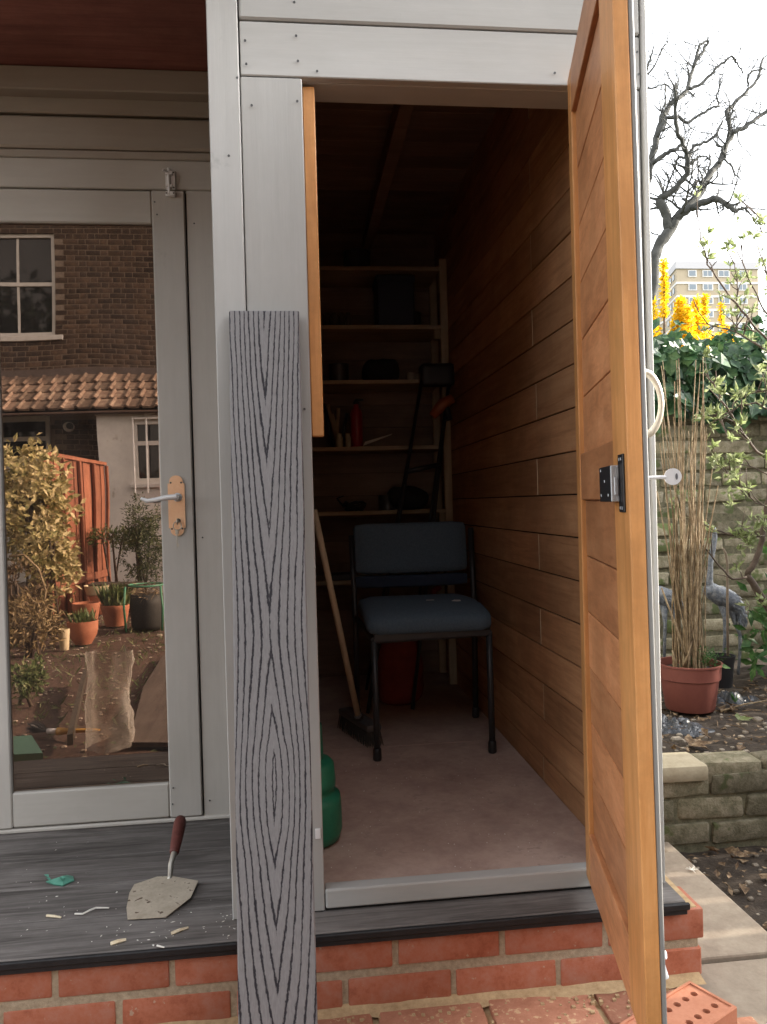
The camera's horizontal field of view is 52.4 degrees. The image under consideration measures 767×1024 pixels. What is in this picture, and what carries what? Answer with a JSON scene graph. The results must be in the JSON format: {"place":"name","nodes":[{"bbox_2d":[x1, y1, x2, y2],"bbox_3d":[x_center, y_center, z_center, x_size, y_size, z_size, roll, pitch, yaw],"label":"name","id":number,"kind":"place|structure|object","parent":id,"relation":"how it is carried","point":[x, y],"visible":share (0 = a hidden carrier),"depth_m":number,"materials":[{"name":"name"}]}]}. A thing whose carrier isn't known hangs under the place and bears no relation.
{"place":"outdoors","nodes":[
{"label":"outdoors","id":0,"kind":"place"},
{"bbox_2d":[336,495,366,510],"bbox_3d":[-0.146,-0.039,3.535,0.140,0.077,0.071,-2,1,-6],"label":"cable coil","id":1,"kind":"object","parent":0,"point":[358,506],"visible":0.98,"depth_m":3.52,"materials":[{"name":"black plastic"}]},
{"bbox_2d":[387,486,428,509],"bbox_3d":[0.111,-0.064,3.599,0.190,0.116,0.130,-2,1,-6],"label":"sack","id":2,"kind":"object","parent":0,"point":[416,498],"visible":0.87,"depth_m":3.54,"materials":[{"name":"black fabric"}]},
{"bbox_2d":[158,972,757,1023],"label":"paving","id":3,"kind":"structure","parent":0,"point":[605,1002],"depth_m":1.58,"materials":[{"name":"brick"}]},
{"bbox_2d":[229,311,317,1023],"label":"composite board","id":4,"kind":"object","parent":3,"relation":"on","point":[276,958],"visible":1,"depth_m":1.50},
{"bbox_2d":[0,875,702,1023],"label":"brick plinth","id":5,"kind":"structure","parent":3,"relation":"on","point":[205,988],"depth_m":1.59,"materials":[{"name":"red brick"}]},
{"bbox_2d":[0,0,668,1023],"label":"garden shed","id":6,"kind":"structure","parent":5,"relation":"on","point":[180,180],"depth_m":2.11,"materials":[{"name":"grey paint"}]},
{"bbox_2d":[0,168,204,828],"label":"glass door","id":7,"kind":"structure","parent":6,"relation":"in","point":[101,713],"depth_m":2.12,"materials":[{"name":"paint"}]},
{"bbox_2d":[173,518,181,546],"bbox_3d":[-0.562,0.057,2.118,0.023,0.078,0.031,-2,1,-27],"label":"key","id":8,"kind":"object","parent":7,"relation":"hanging from","point":[177,531],"visible":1,"depth_m":2.11,"materials":[{"name":"metal"}]},
{"bbox_2d":[320,722,341,847],"bbox_3d":[-0.190,0.669,1.927,0.170,0.288,0.170,-2,1,-6],"label":"gas cylinder","id":9,"kind":"object","parent":6,"relation":"on","point":[331,812],"visible":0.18,"depth_m":1.88,"materials":[{"name":"green metal"}]},
{"bbox_2d":[314,509,383,747],"bbox_3d":[-0.104,0.393,2.689,0.194,0.815,0.428,-1,1,6],"label":"broom","id":10,"kind":"object","parent":6,"relation":"on","point":[354,720],"visible":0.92,"depth_m":2.62,"materials":[{"name":"brown wood"}]},
{"bbox_2d":[312,259,456,684],"bbox_3d":[-0.102,-0.170,3.604,0.796,1.919,0.290,-2,1,-6],"label":"shelving unit","id":11,"kind":"object","parent":6,"relation":"on","point":[433,333],"visible":0.48,"depth_m":3.52,"materials":[{"name":"brown wood"}]},
{"bbox_2d":[323,403,348,446],"bbox_3d":[-0.220,-0.394,3.587,0.125,0.212,0.029,-2,1,-6],"label":"tool bunch","id":12,"kind":"object","parent":11,"relation":"on","point":[334,425],"visible":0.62,"depth_m":3.58,"materials":[{"name":"black metal"}]},
{"bbox_2d":[328,363,348,379],"bbox_3d":[-0.204,-0.630,3.564,0.094,0.090,0.094,-2,1,-6],"label":"paint tin","id":13,"kind":"object","parent":11,"relation":"on","point":[338,371],"visible":0.91,"depth_m":3.52,"materials":[{"name":"grey metal"}]},
{"bbox_2d":[336,433,342,446],"bbox_3d":[-0.196,-0.319,3.467,0.032,0.060,0.031,-2,1,-6],"label":"jar","id":14,"kind":"object","parent":11,"relation":"on","point":[339,440],"visible":1,"depth_m":3.45,"materials":[{"name":"brown glass"}]},
{"bbox_2d":[345,433,350,446],"bbox_3d":[-0.159,-0.320,3.471,0.028,0.060,0.027,-2,1,-6],"label":"jar","id":15,"kind":"object","parent":11,"relation":"on","point":[347,440],"visible":1,"depth_m":3.46,"materials":[{"name":"brown glass"}]},
{"bbox_2d":[350,398,362,446],"bbox_3d":[-0.122,-0.402,3.525,0.054,0.221,0.054,-1,1,39],"label":"spray bottle","id":16,"kind":"object","parent":11,"relation":"on","point":[356,427],"visible":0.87,"depth_m":3.50,"materials":[{"name":"red plastic"}]},
{"bbox_2d":[363,434,391,445],"bbox_3d":[-0.025,-0.325,3.497,0.138,0.054,0.004,-2,1,-15],"label":"hand saw","id":17,"kind":"object","parent":11,"relation":"on","point":[369,441],"visible":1,"depth_m":3.49,"materials":[{"name":"metal"}]},
{"bbox_2d":[362,359,399,379],"bbox_3d":[-0.013,-0.647,3.605,0.170,0.119,0.140,-2,1,-6],"label":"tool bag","id":18,"kind":"object","parent":11,"relation":"on","point":[383,369],"visible":0.78,"depth_m":3.54,"materials":[{"name":"black fabric"}]},
{"bbox_2d":[378,495,395,509],"bbox_3d":[0.018,-0.044,3.594,0.083,0.070,0.083,-2,1,-6],"label":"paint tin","id":19,"kind":"object","parent":11,"relation":"on","point":[384,503],"visible":0.69,"depth_m":3.56,"materials":[{"name":"grey metal"}]},
{"bbox_2d":[372,275,414,324],"bbox_3d":[0.047,-0.953,3.599,0.180,0.235,0.170,-2,1,-6],"label":"storage box","id":20,"kind":"object","parent":11,"relation":"on","point":[393,295],"visible":0.82,"depth_m":3.52,"materials":[{"name":"black plastic"}]},
{"bbox_2d":[406,372,414,379],"bbox_3d":[0.124,-0.610,3.520,0.040,0.035,0.039,-2,1,-6],"label":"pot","id":21,"kind":"object","parent":11,"relation":"on","point":[410,375],"visible":0.75,"depth_m":3.50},
{"bbox_2d":[378,641,423,706],"bbox_3d":[0.066,0.641,3.231,0.212,0.321,0.204,-2,1,-6],"label":"red bag","id":22,"kind":"object","parent":6,"relation":"on","point":[396,665],"visible":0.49,"depth_m":3.15,"materials":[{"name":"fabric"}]},
{"bbox_2d":[365,363,453,713],"bbox_3d":[0.118,0.071,3.287,0.462,1.439,0.408,-2,1,-6],"label":"stepladder","id":23,"kind":"object","parent":6,"relation":"on","point":[436,374],"visible":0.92,"depth_m":3.37,"materials":[{"name":"black metal"}]},
{"bbox_2d":[429,394,454,420],"bbox_3d":[0.254,-0.452,3.375,0.114,0.117,0.052,-2,1,-6],"label":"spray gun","id":24,"kind":"object","parent":23,"relation":"hanging from","point":[445,403],"visible":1,"depth_m":3.36,"materials":[{"name":"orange plastic"}]},
{"bbox_2d":[349,521,496,761],"bbox_3d":[0.145,0.417,2.780,0.490,0.752,0.533,-2,1,-6],"label":"office chair","id":25,"kind":"object","parent":6,"relation":"on","point":[397,548],"visible":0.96,"depth_m":2.95,"materials":[{"name":"grey fabric"}]},
{"bbox_2d":[567,0,668,1023],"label":"store door","id":26,"kind":"structure","parent":6,"relation":"in","point":[622,794],"depth_m":1.24,"materials":[{"name":"brown wood"}]},
{"bbox_2d":[649,468,681,484],"bbox_3d":[0.418,-0.053,1.180,0.065,0.025,0.006,-1,1,7],"label":"key","id":27,"kind":"object","parent":26,"relation":"in","point":[672,476],"visible":0.94,"depth_m":1.18,"materials":[{"name":"silver metal"}]},
{"bbox_2d":[0,818,689,975],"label":"deck","id":28,"kind":"structure","parent":5,"relation":"on","point":[102,866],"depth_m":1.66,"materials":[{"name":"grey wood"}]},
{"bbox_2d":[46,914,61,917],"bbox_3d":[-0.703,0.862,1.659,0.036,0.008,0.007,-1,1,16],"label":"wood shaving","id":29,"kind":"object","parent":28,"relation":"on","point":[52,916],"visible":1,"depth_m":1.66,"materials":[{"name":"beige wood"}]},
{"bbox_2d":[45,874,73,885],"bbox_3d":[-0.758,0.854,1.817,0.067,0.019,0.053,-2,1,-20],"label":"plastic scrap","id":30,"kind":"object","parent":28,"relation":"on","point":[63,880],"visible":1,"depth_m":1.81,"materials":[{"name":"green plastic"}]},
{"bbox_2d":[74,907,108,914],"bbox_3d":[-0.629,0.858,1.679,0.070,0.008,0.016,-2,1,-27],"label":"wood shaving","id":31,"kind":"object","parent":28,"relation":"on","point":[91,909],"visible":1,"depth_m":1.68,"materials":[{"name":"white wood"}]},
{"bbox_2d":[110,938,125,944],"bbox_3d":[-0.529,0.858,1.554,0.030,0.011,0.010,-2,1,-22],"label":"wood shaving","id":32,"kind":"object","parent":28,"relation":"on","point":[117,941],"visible":1,"depth_m":1.55,"materials":[{"name":"beige wood"}]},
{"bbox_2d":[126,815,197,919],"bbox_3d":[-0.502,0.809,1.803,0.148,0.091,0.329,-2,1,-6],"label":"trowel","id":33,"kind":"object","parent":28,"relation":"on","point":[161,896],"visible":1,"depth_m":1.74,"materials":[{"name":"metal"}]},
{"bbox_2d":[171,926,188,934],"bbox_3d":[-0.416,0.855,1.591,0.036,0.009,0.008,-2,1,-34],"label":"wood shaving","id":34,"kind":"object","parent":28,"relation":"on","point":[178,930],"visible":1,"depth_m":1.59,"materials":[{"name":"beige wood"}]},
{"bbox_2d":[27,762,529,945],"bbox_3d":[-0.265,0.830,2.017,1.369,0.037,0.909,-2,1,-6],"label":"sawdust","id":35,"kind":"object","parent":28,"relation":"on","point":[231,914],"visible":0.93,"depth_m":1.65},
{"bbox_2d":[619,981,736,1023],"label":"perforated brick","id":36,"kind":"object","parent":3,"relation":"on","point":[689,1002],"visible":0.86,"depth_m":1.47,"materials":[{"name":"orange brick"}]},
{"bbox_2d":[645,0,766,333],"label":"sky","id":37,"kind":"structure","parent":0,"point":[684,241],"materials":[{"name":"white"}]},
{"bbox_2d":[661,656,766,752],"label":"raised bed","id":38,"kind":"object","parent":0,"point":[742,678],"visible":0.1,"depth_m":2.82,"materials":[{"name":"soil"}]},
{"bbox_2d":[659,586,683,656],"bbox_3d":[1.254,0.399,3.463,0.235,0.630,0.086,-2,1,-6],"label":"heron statue","id":39,"kind":"object","parent":38,"relation":"on","point":[663,604],"visible":0.21,"depth_m":3.45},
{"bbox_2d":[661,713,714,736],"bbox_3d":[1.032,0.749,2.760,0.268,0.051,0.221,-2,1,-6],"label":"plastic sheet","id":40,"kind":"object","parent":38,"relation":"on","point":[692,729],"visible":0.62,"depth_m":2.72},
{"bbox_2d":[660,656,722,713],"bbox_3d":[1.185,0.670,3.015,0.244,0.178,0.244,-2,1,-6],"label":"plant pot","id":41,"kind":"object","parent":38,"relation":"on","point":[691,690],"visible":0.79,"depth_m":2.93,"materials":[{"name":"plastic"}]},
{"bbox_2d":[656,359,717,667],"bbox_3d":[1.167,0.011,3.007,0.309,1.203,0.158,-2,1,-6],"label":"dry plant","id":42,"kind":"object","parent":41,"relation":"on","point":[687,637],"visible":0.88,"depth_m":2.98,"materials":[{"name":"beige plant"}]},
{"bbox_2d":[691,645,729,668],"bbox_3d":[1.262,0.555,2.992,0.178,0.114,0.129,-2,1,-6],"label":"weed","id":43,"kind":"object","parent":41,"relation":"on","point":[708,655],"visible":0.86,"depth_m":2.97,"materials":[{"name":"green plant"}]},
{"bbox_2d":[684,734,711,746],"bbox_3d":[1.015,0.743,2.518,0.086,0.020,0.089,-1,1,35],"label":"fallen leaf","id":44,"kind":"object","parent":38,"relation":"on","point":[690,740],"visible":1,"depth_m":2.52,"materials":[{"name":"brown plant"}]},
{"bbox_2d":[655,407,766,658],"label":"brick wall","id":45,"kind":"structure","parent":38,"relation":"on","point":[724,517],"depth_m":4.15,"materials":[{"name":"beige brick"}]},
{"bbox_2d":[653,315,766,433],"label":"ivy hedge","id":46,"kind":"object","parent":45,"relation":"on","point":[730,361],"visible":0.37,"depth_m":3.99,"materials":[{"name":"green plant"}]},
{"bbox_2d":[669,185,766,612],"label":"apple tree","id":47,"kind":"object","parent":38,"relation":"on","point":[761,598],"visible":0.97,"depth_m":3.01,"materials":[{"name":"green plant"}]},
{"bbox_2d":[702,524,747,674],"bbox_3d":[1.492,0.384,3.409,0.215,0.665,0.089,-2,1,-6],"label":"heron statue","id":48,"kind":"object","parent":38,"relation":"on","point":[715,593],"visible":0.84,"depth_m":3.39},
{"bbox_2d":[730,692,738,702],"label":"seedling","id":49,"kind":"object","parent":38,"relation":"on","point":[733,698],"visible":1,"depth_m":3.05,"materials":[{"name":"green plant"}]},
{"bbox_2d":[716,690,760,706],"bbox_3d":[1.412,0.745,3.135,0.234,0.063,0.205,-2,1,-6],"label":"plastic sheet","id":50,"kind":"object","parent":38,"relation":"on","point":[723,696],"visible":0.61,"depth_m":3.10,"materials":[{"name":"grey plastic"}]},
{"bbox_2d":[710,653,735,688],"bbox_3d":[1.407,0.658,3.231,0.104,0.131,0.104,-2,1,-6],"label":"black pot","id":51,"kind":"object","parent":50,"relation":"on","point":[726,681],"visible":0.71,"depth_m":3.19,"materials":[{"name":"plastic"}]},
{"bbox_2d":[723,548,728,655],"bbox_3d":[1.423,0.372,3.230,0.024,0.447,0.011,-2,1,-6],"label":"plant stick","id":52,"kind":"object","parent":51,"relation":"on","point":[727,604],"visible":0.97,"depth_m":3.23,"materials":[{"name":"brown wood"}]},
{"bbox_2d":[720,700,766,711],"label":"cane","id":53,"kind":"object","parent":38,"relation":"on","point":[743,704],"visible":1,"depth_m":3.00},
{"bbox_2d":[735,713,751,719],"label":"fallen leaf","id":54,"kind":"object","parent":38,"relation":"on","point":[738,716],"visible":1,"depth_m":2.80,"materials":[{"name":"green plant"}]},
{"bbox_2d":[729,542,766,680],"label":"laurel plant","id":55,"kind":"object","parent":38,"relation":"on","point":[761,618],"visible":0.9,"depth_m":3.44,"materials":[{"name":"green plant"}]},
{"bbox_2d":[664,842,766,1023],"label":"path","id":56,"kind":"structure","parent":0,"point":[732,942],"depth_m":1.80,"materials":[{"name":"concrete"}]},
{"bbox_2d":[680,846,766,930],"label":"bed","id":57,"kind":"object","parent":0,"point":[758,904],"visible":0.48,"depth_m":2.19,"materials":[{"name":"soil"}]},
{"bbox_2d":[661,677,766,929],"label":"leaf litter","id":58,"kind":"object","parent":57,"relation":"on","point":[735,852],"visible":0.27,"depth_m":2.51,"materials":[{"name":"brown plant"}]},
{"bbox_2d":[661,687,766,914],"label":"pebbles","id":59,"kind":"object","parent":57,"relation":"on","point":[677,738],"visible":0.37,"depth_m":2.59,"materials":[{"name":"grey stone"}]},
{"bbox_2d":[662,751,766,852],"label":"retaining wall","id":60,"kind":"structure","parent":57,"relation":"on","point":[717,799],"depth_m":2.36,"materials":[{"name":"stone"}]},
{"label":"ground","id":61,"kind":"structure","parent":0,"visible":0},
{"bbox_2d":[652,257,670,336],"bbox_3d":[1.846,-1.169,5.266,0.184,1.089,0.210,-2,1,-6],"label":"forsythia shrub","id":62,"kind":"object","parent":61,"relation":"on","point":[664,309],"visible":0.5,"depth_m":5.22,"materials":[{"name":"yellow plant"}]},
{"bbox_2d":[669,295,696,338],"bbox_3d":[2.045,-1.066,5.361,0.174,0.869,0.294,-2,1,-25],"label":"forsythia shrub","id":63,"kind":"object","parent":61,"relation":"on","point":[687,316],"visible":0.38,"depth_m":5.30,"materials":[{"name":"yellow plant"}]},
{"bbox_2d":[667,332,720,375],"bbox_3d":[2.133,-0.920,5.196,0.587,0.578,0.312,-2,1,-6],"label":"forsythia shrub","id":64,"kind":"object","parent":61,"relation":"on","point":[696,335],"visible":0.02,"depth_m":5.20,"materials":[{"name":"yellow plant"}]},
{"bbox_2d":[691,293,711,339],"bbox_3d":[2.208,-1.100,5.440,0.295,0.926,0.305,-2,1,-6],"label":"forsythia shrub","id":65,"kind":"object","parent":61,"relation":"on","point":[703,307],"visible":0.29,"depth_m":5.36,"materials":[{"name":"yellow plant"}]},
{"bbox_2d":[646,3,766,310],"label":"bare tree","id":66,"kind":"object","parent":61,"relation":"on","point":[670,224],"visible":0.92,"depth_m":10.46,"materials":[{"name":"grey plant"}]},
{"bbox_2d":[657,259,759,366],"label":"apartment block","id":67,"kind":"structure","parent":61,"relation":"on","point":[688,279],"depth_m":126.44,"materials":[{"name":"brick"}]},
{"bbox_2d":[688,270,696,276],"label":"window","id":68,"kind":"structure","parent":67,"relation":"in","point":[691,273],"depth_m":125.83,"materials":[{"name":"grey"}]},
{"bbox_2d":[688,284,696,290],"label":"window","id":69,"kind":"structure","parent":67,"relation":"in","point":[691,287],"depth_m":125.86,"materials":[{"name":"grey glass"}]},
{"bbox_2d":[702,270,712,276],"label":"window","id":70,"kind":"structure","parent":67,"relation":"in","point":[705,273],"depth_m":126.11,"materials":[{"name":"grey"}]},
{"bbox_2d":[702,284,712,290],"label":"window","id":71,"kind":"structure","parent":67,"relation":"in","point":[706,287],"depth_m":126.14,"materials":[{"name":"grey glass"}]},
{"bbox_2d":[706,311,713,317],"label":"window","id":72,"kind":"structure","parent":67,"relation":"in","point":[711,315],"depth_m":126.23,"materials":[{"name":"grey glass"}]},
{"bbox_2d":[707,297,713,303],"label":"window","id":73,"kind":"structure","parent":67,"relation":"in","point":[711,301],"depth_m":126.20,"materials":[{"name":"grey glass"}]},
{"bbox_2d":[718,270,729,276],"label":"window","id":74,"kind":"structure","parent":67,"relation":"in","point":[721,273],"depth_m":126.41,"materials":[{"name":"grey"}]},
{"bbox_2d":[718,284,729,290],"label":"window","id":75,"kind":"structure","parent":67,"relation":"in","point":[727,286],"depth_m":126.44,"materials":[{"name":"grey"}]},
{"bbox_2d":[718,297,729,303],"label":"window","id":76,"kind":"structure","parent":67,"relation":"in","point":[727,301],"depth_m":126.48,"materials":[{"name":"grey"}]},
{"bbox_2d":[738,284,746,290],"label":"window","id":77,"kind":"structure","parent":67,"relation":"in","point":[743,287],"depth_m":126.82,"materials":[{"name":"grey"}]},
{"bbox_2d":[738,298,747,303],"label":"window","id":78,"kind":"structure","parent":67,"relation":"in","point":[746,300],"depth_m":126.85,"materials":[{"name":"grey"}]},
{"bbox_2d":[711,299,733,341],"bbox_3d":[2.433,-1.092,5.600,0.227,0.895,0.323,-1,1,22],"label":"forsythia shrub","id":79,"kind":"object","parent":61,"relation":"on","point":[721,318],"visible":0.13,"depth_m":5.59,"materials":[{"name":"yellow plant"}]}
]}

